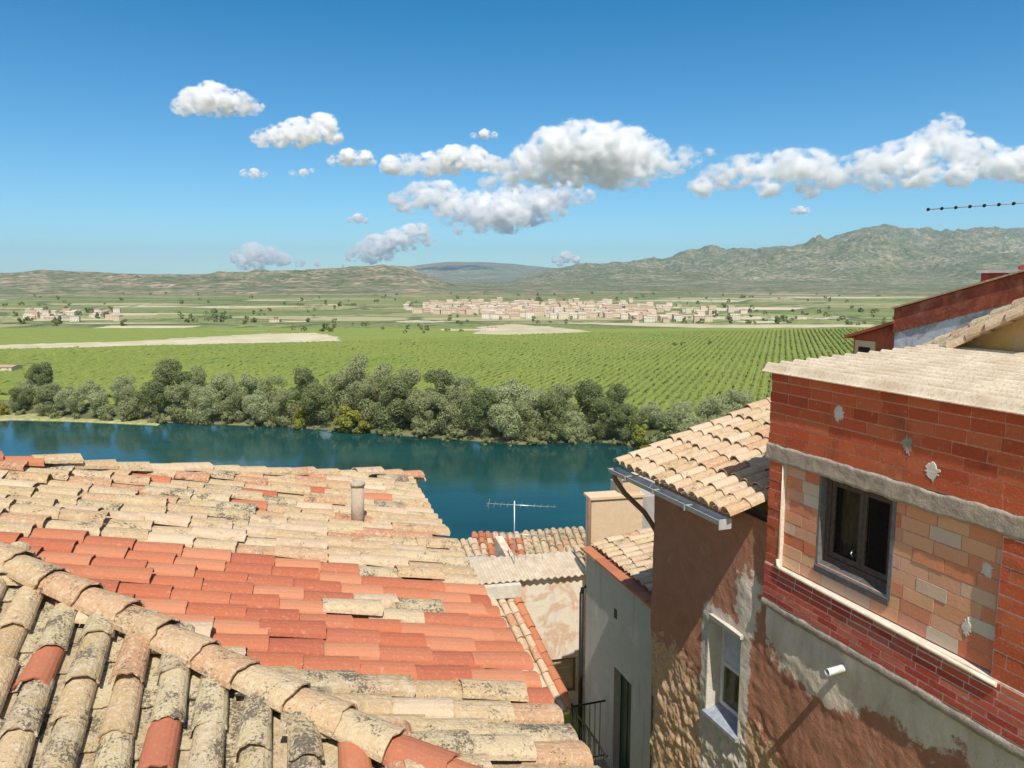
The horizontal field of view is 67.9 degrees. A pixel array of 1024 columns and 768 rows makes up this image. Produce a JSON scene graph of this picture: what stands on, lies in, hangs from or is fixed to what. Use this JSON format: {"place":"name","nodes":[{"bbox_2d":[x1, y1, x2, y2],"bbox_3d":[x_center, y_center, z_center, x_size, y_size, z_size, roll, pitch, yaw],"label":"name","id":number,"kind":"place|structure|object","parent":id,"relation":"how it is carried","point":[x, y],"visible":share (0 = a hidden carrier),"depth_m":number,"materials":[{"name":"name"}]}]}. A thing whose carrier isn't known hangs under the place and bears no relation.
{"place":"outdoors","nodes":[
{"label":"outdoors","id":0,"kind":"place"},
{"bbox_2d":[16,319,112,320],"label":"field","id":1,"kind":"structure","parent":0,"point":[69,319],"depth_m":794.13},
{"bbox_2d":[0,413,158,424],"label":"grass spit","id":2,"kind":"object","parent":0,"point":[28,416],"depth_m":245.52,"materials":[{"name":"plant"}]},
{"bbox_2d":[0,402,9,414],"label":"river bush","id":3,"kind":"object","parent":2,"relation":"on","point":[4,410],"visible":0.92,"depth_m":253.05,"materials":[{"name":"yellow plant"}]},
{"bbox_2d":[8,387,27,410],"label":"river tree","id":4,"kind":"object","parent":2,"relation":"on","point":[14,392],"visible":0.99,"depth_m":256.83,"materials":[{"name":"green plant"}]},
{"bbox_2d":[32,382,61,415],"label":"river tree","id":5,"kind":"object","parent":2,"relation":"on","point":[48,405],"visible":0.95,"depth_m":250.48,"materials":[{"name":"green plant"}]},
{"bbox_2d":[49,410,63,418],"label":"river bush","id":6,"kind":"object","parent":2,"relation":"on","point":[56,414],"visible":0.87,"depth_m":247.77,"materials":[{"name":"green plant"}]},
{"bbox_2d":[53,385,85,413],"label":"river tree","id":7,"kind":"object","parent":2,"relation":"on","point":[72,403],"visible":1,"depth_m":249.46,"materials":[{"name":"green plant"}]},
{"bbox_2d":[86,391,114,417],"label":"river tree","id":8,"kind":"object","parent":2,"relation":"on","point":[98,398],"visible":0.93,"depth_m":244.81,"materials":[{"name":"green plant"}]},
{"bbox_2d":[98,412,113,421],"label":"river bush","id":9,"kind":"object","parent":2,"relation":"on","point":[106,415],"visible":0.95,"depth_m":242.81,"materials":[{"name":"green plant"}]},
{"bbox_2d":[116,385,145,419],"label":"river tree","id":10,"kind":"object","parent":2,"relation":"on","point":[132,407],"visible":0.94,"depth_m":242.73,"materials":[{"name":"green plant"}]},
{"bbox_2d":[69,323,159,323],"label":"field","id":11,"kind":"structure","parent":0,"point":[114,323],"depth_m":720.75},
{"bbox_2d":[98,326,196,327],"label":"field","id":12,"kind":"structure","parent":0,"point":[147,326],"depth_m":668.07,"materials":[{"name":"soil"}]},
{"bbox_2d":[112,313,188,315],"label":"field","id":13,"kind":"structure","parent":0,"point":[126,314],"depth_m":937.09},
{"bbox_2d":[0,333,339,348],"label":"ploughed field","id":14,"kind":"structure","parent":0,"point":[281,337],"depth_m":510.40,"materials":[{"name":"soil"}]},
{"bbox_2d":[154,314,204,315],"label":"field","id":15,"kind":"structure","parent":0,"point":[178,315],"depth_m":883.00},
{"bbox_2d":[177,312,259,313],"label":"field","id":16,"kind":"structure","parent":0,"point":[215,313],"depth_m":963.94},
{"bbox_2d":[0,420,643,541],"bbox_3d":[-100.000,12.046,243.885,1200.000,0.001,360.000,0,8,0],"label":"river","id":17,"kind":"structure","parent":0,"point":[463,483],"depth_m":195.57,"materials":[{"name":"liquid"}]},
{"bbox_2d":[412,426,427,437],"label":"river bush","id":18,"kind":"object","parent":17,"relation":"in","point":[418,432],"visible":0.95,"depth_m":218.14,"materials":[{"name":"green plant"}]},
{"bbox_2d":[452,428,465,440],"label":"river bush","id":19,"kind":"object","parent":17,"relation":"in","point":[460,434],"visible":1,"depth_m":214.70,"materials":[{"name":"green plant"}]},
{"bbox_2d":[526,435,539,445],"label":"river bush","id":20,"kind":"object","parent":17,"relation":"in","point":[532,440],"visible":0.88,"depth_m":208.33,"materials":[{"name":"green plant"}]},
{"bbox_2d":[644,434,660,443],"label":"river bush","id":21,"kind":"object","parent":17,"relation":"in","point":[652,439],"visible":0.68,"depth_m":203.83,"materials":[{"name":"green plant"}]},
{"bbox_2d":[310,321,395,322],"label":"field","id":22,"kind":"structure","parent":0,"point":[346,321],"depth_m":755.63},
{"bbox_2d":[441,329,546,330],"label":"field","id":23,"kind":"structure","parent":0,"point":[489,330],"depth_m":633.45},
{"bbox_2d":[0,224,1023,741],"bbox_3d":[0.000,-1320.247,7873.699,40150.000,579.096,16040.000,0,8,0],"label":"terrain","id":24,"kind":"structure","parent":0,"point":[884,268],"depth_m":2137.34,"materials":[{"name":"plant"}]},
{"bbox_2d":[0,365,22,370],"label":"farm shed","id":25,"kind":"structure","parent":24,"relation":"on","point":[9,367],"depth_m":337.82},
{"bbox_2d":[17,378,39,404],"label":"river tree","id":26,"kind":"object","parent":24,"relation":"on","point":[25,385],"visible":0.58,"depth_m":263.11,"materials":[{"name":"green plant"}]},
{"bbox_2d":[24,362,52,403],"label":"river tree","id":27,"kind":"object","parent":24,"relation":"on","point":[42,373],"visible":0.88,"depth_m":262.74,"materials":[{"name":"green plant"}]},
{"bbox_2d":[77,380,105,406],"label":"river tree","id":28,"kind":"object","parent":24,"relation":"on","point":[89,387],"visible":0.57,"depth_m":253.86,"materials":[{"name":"green plant"}]},
{"bbox_2d":[109,374,137,404],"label":"river tree","id":29,"kind":"object","parent":24,"relation":"on","point":[120,382],"visible":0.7,"depth_m":254.70,"materials":[{"name":"green plant"}]},
{"bbox_2d":[135,380,169,417],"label":"river tree","id":30,"kind":"object","parent":24,"relation":"on","point":[154,391],"visible":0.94,"depth_m":242.93,"materials":[{"name":"green plant"}]},
{"bbox_2d":[155,413,167,423],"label":"river bush","id":31,"kind":"object","parent":24,"relation":"on","point":[162,419],"visible":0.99,"depth_m":240.40,"materials":[{"name":"green plant"}]},
{"bbox_2d":[152,358,191,406],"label":"river tree","id":32,"kind":"object","parent":24,"relation":"on","point":[171,368],"visible":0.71,"depth_m":248.56,"materials":[{"name":"green plant"}]},
{"bbox_2d":[163,384,199,421],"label":"river tree","id":33,"kind":"object","parent":24,"relation":"on","point":[176,392],"visible":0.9,"depth_m":239.43,"materials":[{"name":"green plant"}]},
{"bbox_2d":[175,365,211,403],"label":"river tree","id":34,"kind":"object","parent":24,"relation":"on","point":[199,373],"visible":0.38,"depth_m":251.38,"materials":[{"name":"green plant"}]},
{"bbox_2d":[186,384,221,424],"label":"river tree","id":35,"kind":"object","parent":24,"relation":"on","point":[203,396],"visible":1,"depth_m":237.52,"materials":[{"name":"green plant"}]},
{"bbox_2d":[209,372,234,411],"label":"river tree","id":36,"kind":"object","parent":24,"relation":"on","point":[221,381],"visible":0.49,"depth_m":245.91,"materials":[{"name":"green plant"}]},
{"bbox_2d":[221,414,232,424],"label":"river bush","id":37,"kind":"object","parent":24,"relation":"on","point":[224,420],"visible":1,"depth_m":237.87,"materials":[{"name":"green plant"}]},
{"bbox_2d":[216,382,249,421],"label":"river tree","id":38,"kind":"object","parent":24,"relation":"on","point":[232,404],"visible":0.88,"depth_m":238.56,"materials":[{"name":"green plant"}]},
{"bbox_2d":[237,373,260,405],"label":"river tree","id":39,"kind":"object","parent":24,"relation":"on","point":[248,382],"visible":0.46,"depth_m":246.24,"materials":[{"name":"green plant"}]},
{"bbox_2d":[245,418,256,426],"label":"river bush","id":40,"kind":"object","parent":24,"relation":"on","point":[250,422],"visible":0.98,"depth_m":234.55,"materials":[{"name":"green plant"}]},
{"bbox_2d":[241,390,273,424],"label":"river tree","id":41,"kind":"object","parent":24,"relation":"on","point":[255,403],"visible":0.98,"depth_m":234.55,"materials":[{"name":"green plant"}]},
{"bbox_2d":[264,420,276,427],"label":"river bush","id":42,"kind":"object","parent":24,"relation":"on","point":[270,424],"visible":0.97,"depth_m":233.77,"materials":[{"name":"green plant"}]},
{"bbox_2d":[257,375,287,415],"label":"river tree","id":43,"kind":"object","parent":24,"relation":"on","point":[270,395],"visible":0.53,"depth_m":243.02,"materials":[{"name":"green plant"}]},
{"bbox_2d":[268,389,297,425],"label":"river tree","id":44,"kind":"object","parent":24,"relation":"on","point":[280,406],"visible":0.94,"depth_m":234.34,"materials":[{"name":"green plant"}]},
{"bbox_2d":[0,451,600,767],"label":"tiled house","id":45,"kind":"structure","parent":24,"relation":"on","point":[179,615],"depth_m":5.51,"materials":[{"name":"beige tile"}]},
{"bbox_2d":[292,406,308,428],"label":"river bush","id":46,"kind":"object","parent":24,"relation":"on","point":[300,415],"visible":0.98,"depth_m":231.10,"materials":[{"name":"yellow plant"}]},
{"bbox_2d":[286,367,319,414],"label":"river tree","id":47,"kind":"object","parent":24,"relation":"on","point":[305,375],"visible":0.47,"depth_m":240.44,"materials":[{"name":"green plant"}]},
{"bbox_2d":[300,383,333,425],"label":"river tree","id":48,"kind":"object","parent":24,"relation":"on","point":[312,394],"visible":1,"depth_m":231.23,"materials":[{"name":"green plant"}]},
{"bbox_2d":[323,372,352,417],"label":"river tree","id":49,"kind":"object","parent":24,"relation":"on","point":[336,397],"visible":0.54,"depth_m":235.25,"materials":[{"name":"green plant"}]},
{"bbox_2d":[336,405,360,432],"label":"river bush","id":50,"kind":"object","parent":24,"relation":"on","point":[347,413],"visible":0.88,"depth_m":224.43,"materials":[{"name":"yellow plant"}]},
{"bbox_2d":[331,354,369,410],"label":"river tree","id":51,"kind":"object","parent":24,"relation":"on","point":[355,369],"visible":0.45,"depth_m":234.97,"materials":[{"name":"green plant"}]},
{"bbox_2d":[341,378,382,428],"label":"river tree","id":52,"kind":"object","parent":24,"relation":"on","point":[367,403],"visible":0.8,"depth_m":227.22,"materials":[{"name":"green plant"}]},
{"bbox_2d":[353,413,370,433],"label":"river bush","id":53,"kind":"object","parent":24,"relation":"on","point":[362,423],"visible":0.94,"depth_m":224.04,"materials":[{"name":"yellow plant"}]},
{"bbox_2d":[357,363,393,414],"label":"river tree","id":54,"kind":"object","parent":24,"relation":"on","point":[378,374],"visible":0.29,"depth_m":230.62,"materials":[{"name":"green plant"}]},
{"bbox_2d":[377,426,390,435],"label":"river bush","id":55,"kind":"object","parent":24,"relation":"on","point":[385,430],"visible":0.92,"depth_m":221.49,"materials":[{"name":"green plant"}]},
{"bbox_2d":[374,375,416,431],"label":"river tree","id":56,"kind":"object","parent":24,"relation":"on","point":[398,385],"visible":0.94,"depth_m":221.50,"materials":[{"name":"green plant"}]},
{"bbox_2d":[386,367,424,422],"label":"river tree","id":57,"kind":"object","parent":24,"relation":"on","point":[412,379],"visible":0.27,"depth_m":228.26,"materials":[{"name":"green plant"}]},
{"bbox_2d":[405,390,443,435],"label":"river tree","id":58,"kind":"object","parent":24,"relation":"on","point":[432,425],"visible":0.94,"depth_m":219.21,"materials":[{"name":"green plant"}]},
{"bbox_2d":[0,328,867,420],"bbox_3d":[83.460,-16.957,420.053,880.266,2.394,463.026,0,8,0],"label":"vineyard","id":59,"kind":"object","parent":24,"relation":"on","point":[533,361],"visible":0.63,"depth_m":387.13,"materials":[{"name":"green plant"}]},
{"bbox_2d":[422,368,454,416],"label":"river tree","id":60,"kind":"object","parent":24,"relation":"on","point":[444,377],"visible":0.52,"depth_m":227.54,"materials":[{"name":"green plant"}]},
{"bbox_2d":[432,384,473,435],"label":"river tree","id":61,"kind":"object","parent":24,"relation":"on","point":[452,413],"visible":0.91,"depth_m":218.17,"materials":[{"name":"green plant"}]},
{"bbox_2d":[444,376,477,421],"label":"river tree","id":62,"kind":"object","parent":24,"relation":"on","point":[465,383],"visible":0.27,"depth_m":224.86,"materials":[{"name":"green plant"}]},
{"bbox_2d":[449,537,481,556],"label":"tile house","id":63,"kind":"structure","parent":24,"relation":"on","point":[469,547],"depth_m":21.13,"materials":[{"name":"tile"}]},
{"bbox_2d":[461,387,498,438],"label":"river tree","id":64,"kind":"object","parent":24,"relation":"on","point":[477,400],"visible":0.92,"depth_m":212.36,"materials":[{"name":"green plant"}]},
{"bbox_2d":[483,385,507,430],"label":"river tree","id":65,"kind":"object","parent":24,"relation":"on","point":[498,390],"visible":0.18,"depth_m":216.24,"materials":[{"name":"green plant"}]},
{"bbox_2d":[472,531,529,557],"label":"tile house","id":66,"kind":"structure","parent":24,"relation":"on","point":[485,542],"depth_m":22.80,"materials":[{"name":"ceramic"}]},
{"bbox_2d":[487,399,521,440],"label":"river tree","id":67,"kind":"object","parent":24,"relation":"on","point":[506,408],"visible":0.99,"depth_m":209.13,"materials":[{"name":"green plant"}]},
{"bbox_2d":[498,378,530,416],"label":"river tree","id":68,"kind":"object","parent":24,"relation":"on","point":[513,389],"visible":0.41,"depth_m":218.75,"materials":[{"name":"green plant"}]},
{"bbox_2d":[468,536,585,707],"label":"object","id":69,"kind":"structure","parent":24,"relation":"on","point":[546,587],"depth_m":17.63,"materials":[{"name":"paint"}]},
{"bbox_2d":[486,499,554,564],"bbox_3d":[0.217,4.098,18.022,1.641,2.829,0.440,0,8,0],"label":"tv antenna","id":70,"kind":"object","parent":69,"relation":"attached to","point":[514,533],"visible":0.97,"depth_m":17.89,"materials":[{"name":"metal"}]},
{"bbox_2d":[552,657,574,690],"bbox_3d":[1.172,6.827,17.892,0.640,0.860,0.070,-2,8,-12],"label":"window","id":71,"kind":"structure","parent":69,"relation":"in","point":[565,667],"depth_m":17.90,"materials":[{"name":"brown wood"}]},
{"bbox_2d":[513,400,542,441],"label":"river tree","id":72,"kind":"object","parent":24,"relation":"on","point":[528,421],"visible":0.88,"depth_m":210.05,"materials":[{"name":"green plant"}]},
{"bbox_2d":[491,597,573,714],"bbox_3d":[-0.046,7.386,16.212,1.543,5.175,2.930,-4,9,-25],"label":"lean to","id":73,"kind":"object","parent":24,"relation":"on","point":[515,614],"visible":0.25,"depth_m":16.12,"materials":[{"name":"tile"}]},
{"bbox_2d":[521,388,548,427],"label":"river tree","id":74,"kind":"object","parent":24,"relation":"on","point":[532,396],"visible":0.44,"depth_m":215.78,"materials":[{"name":"green plant"}]},
{"bbox_2d":[532,310,543,316],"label":"village house","id":75,"kind":"structure","parent":24,"relation":"on","point":[538,313],"depth_m":857.62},
{"bbox_2d":[539,430,557,444],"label":"river bush","id":76,"kind":"object","parent":24,"relation":"on","point":[549,435],"visible":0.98,"depth_m":209.51,"materials":[{"name":"green plant"}]},
{"bbox_2d":[536,392,568,439],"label":"river tree","id":77,"kind":"object","parent":24,"relation":"on","point":[552,402],"visible":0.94,"depth_m":211.63,"materials":[{"name":"green plant"}]},
{"bbox_2d":[523,526,585,554],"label":"tile house","id":78,"kind":"structure","parent":24,"relation":"on","point":[571,537],"depth_m":23.09,"materials":[{"name":"ceramic"}]},
{"bbox_2d":[558,312,567,318],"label":"village house","id":79,"kind":"structure","parent":24,"relation":"on","point":[562,315],"depth_m":805.95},
{"bbox_2d":[548,383,578,425],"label":"river tree","id":80,"kind":"object","parent":24,"relation":"on","point":[566,390],"visible":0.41,"depth_m":219.67,"materials":[{"name":"green plant"}]},
{"bbox_2d":[542,545,584,564],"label":"tile house","id":81,"kind":"structure","parent":24,"relation":"on","point":[578,551],"depth_m":20.80,"materials":[{"name":"ceramic"}]},
{"bbox_2d":[561,410,587,441],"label":"river tree","id":82,"kind":"object","parent":24,"relation":"on","point":[575,417],"visible":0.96,"depth_m":211.93,"materials":[{"name":"green plant"}]},
{"bbox_2d":[574,379,604,424],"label":"river tree","id":83,"kind":"object","parent":24,"relation":"on","point":[587,392],"visible":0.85,"depth_m":220.50,"materials":[{"name":"green plant"}]},
{"bbox_2d":[587,397,616,438],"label":"river tree","id":84,"kind":"object","parent":24,"relation":"on","point":[602,404],"visible":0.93,"depth_m":212.93,"materials":[{"name":"green plant"}]},
{"bbox_2d":[570,527,653,767],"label":"grey house","id":85,"kind":"structure","parent":24,"relation":"on","point":[616,722],"depth_m":13.88,"materials":[{"name":"paint"}]},
{"bbox_2d":[619,674,631,767],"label":"door","id":86,"kind":"structure","parent":85,"relation":"in","point":[625,701],"depth_m":13.73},
{"bbox_2d":[604,383,628,411],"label":"river tree","id":87,"kind":"object","parent":24,"relation":"on","point":[616,393],"visible":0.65,"depth_m":217.78,"materials":[{"name":"green plant"}]},
{"bbox_2d":[583,472,654,694],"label":"beige house","id":88,"kind":"structure","parent":24,"relation":"on","point":[613,511],"depth_m":17.20,"materials":[{"name":"paint"}]},
{"bbox_2d":[609,403,642,443],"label":"river tree","id":89,"kind":"object","parent":24,"relation":"on","point":[624,414],"visible":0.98,"depth_m":207.94,"materials":[{"name":"green plant"}]},
{"bbox_2d":[632,424,649,448],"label":"river bush","id":90,"kind":"object","parent":24,"relation":"on","point":[639,435],"visible":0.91,"depth_m":204.06,"materials":[{"name":"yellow plant"}]},
{"bbox_2d":[637,401,664,427],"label":"river tree","id":91,"kind":"object","parent":24,"relation":"on","point":[646,414],"visible":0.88,"depth_m":214.10,"materials":[{"name":"green plant"}]},
{"bbox_2d":[654,410,682,440],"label":"river tree","id":92,"kind":"object","parent":24,"relation":"on","point":[668,417],"visible":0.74,"depth_m":203.16,"materials":[{"name":"green plant"}]},
{"bbox_2d":[666,400,697,432],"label":"river tree","id":93,"kind":"object","parent":24,"relation":"on","point":[682,408],"visible":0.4,"depth_m":207.20,"materials":[{"name":"green plant"}]},
{"bbox_2d":[676,415,703,432],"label":"river tree","id":94,"kind":"object","parent":24,"relation":"on","point":[694,421],"visible":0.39,"depth_m":201.33,"materials":[{"name":"green plant"}]},
{"bbox_2d":[693,314,704,322],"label":"village house","id":95,"kind":"structure","parent":24,"relation":"on","point":[696,317],"depth_m":735.39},
{"bbox_2d":[694,394,727,422],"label":"river tree","id":96,"kind":"object","parent":24,"relation":"on","point":[714,405],"visible":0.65,"depth_m":209.73,"materials":[{"name":"green plant"}]},
{"bbox_2d":[719,389,753,412],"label":"river tree","id":97,"kind":"object","parent":24,"relation":"on","point":[735,401],"visible":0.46,"depth_m":210.13,"materials":[{"name":"green plant"}]},
{"bbox_2d":[608,344,1023,767],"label":"brick house","id":98,"kind":"structure","parent":24,"relation":"on","point":[838,565],"depth_m":7.45,"materials":[{"name":"brick"}]},
{"bbox_2d":[719,628,740,717],"bbox_3d":[2.775,3.521,9.344,0.050,1.170,0.620,-3,8,-21],"label":"window","id":99,"kind":"structure","parent":98,"relation":"in","point":[730,644],"depth_m":9.49,"materials":[{"name":"white paint"}]},
{"bbox_2d":[823,478,892,588],"bbox_3d":[3.348,1.393,7.248,0.210,0.895,0.860,-3,8,-21],"label":"window","id":100,"kind":"structure","parent":98,"relation":"in","point":[857,503],"depth_m":7.45,"materials":[{"name":"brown wood"}]},
{"bbox_2d":[844,321,894,353],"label":"shed","id":101,"kind":"structure","parent":24,"relation":"on","point":[879,338],"depth_m":14.40,"materials":[{"name":"brick"}]},
{"bbox_2d":[891,269,1023,348],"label":"red house","id":102,"kind":"structure","parent":24,"relation":"on","point":[923,320],"depth_m":12.75,"materials":[{"name":"brick"}]},
{"bbox_2d":[922,297,1023,351],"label":"gable house","id":103,"kind":"structure","parent":24,"relation":"on","point":[1001,328],"depth_m":8.31,"materials":[{"name":"yellow paint"}]},
{"bbox_2d":[926,202,1023,210],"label":"yagi antenna","id":104,"kind":"object","parent":103,"relation":"attached to","point":[970,206],"visible":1,"depth_m":9.71,"materials":[{"name":"black metal"}]},
{"bbox_2d":[976,265,1023,280],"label":"house","id":105,"kind":"structure","parent":24,"relation":"on","point":[987,274],"depth_m":14.33,"materials":[{"name":"brick"}]},
{"bbox_2d":[0,0,1023,273],"label":"sky","id":106,"kind":"structure","parent":0,"point":[137,136],"materials":[{"name":"blue"}]},
{"bbox_2d":[473,324,588,334],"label":"ploughed field","id":107,"kind":"structure","parent":0,"point":[520,332],"depth_m":621.57,"materials":[{"name":"soil"}]},
{"bbox_2d":[568,323,874,327],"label":"ploughed field","id":108,"kind":"structure","parent":0,"point":[731,326],"depth_m":689.88,"materials":[{"name":"soil"}]},
{"bbox_2d":[770,315,828,316],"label":"field","id":109,"kind":"structure","parent":0,"point":[801,315],"depth_m":882.83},
{"bbox_2d":[750,310,857,311],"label":"field","id":110,"kind":"structure","parent":0,"point":[799,310],"depth_m":1023.74,"materials":[{"name":"plant"}]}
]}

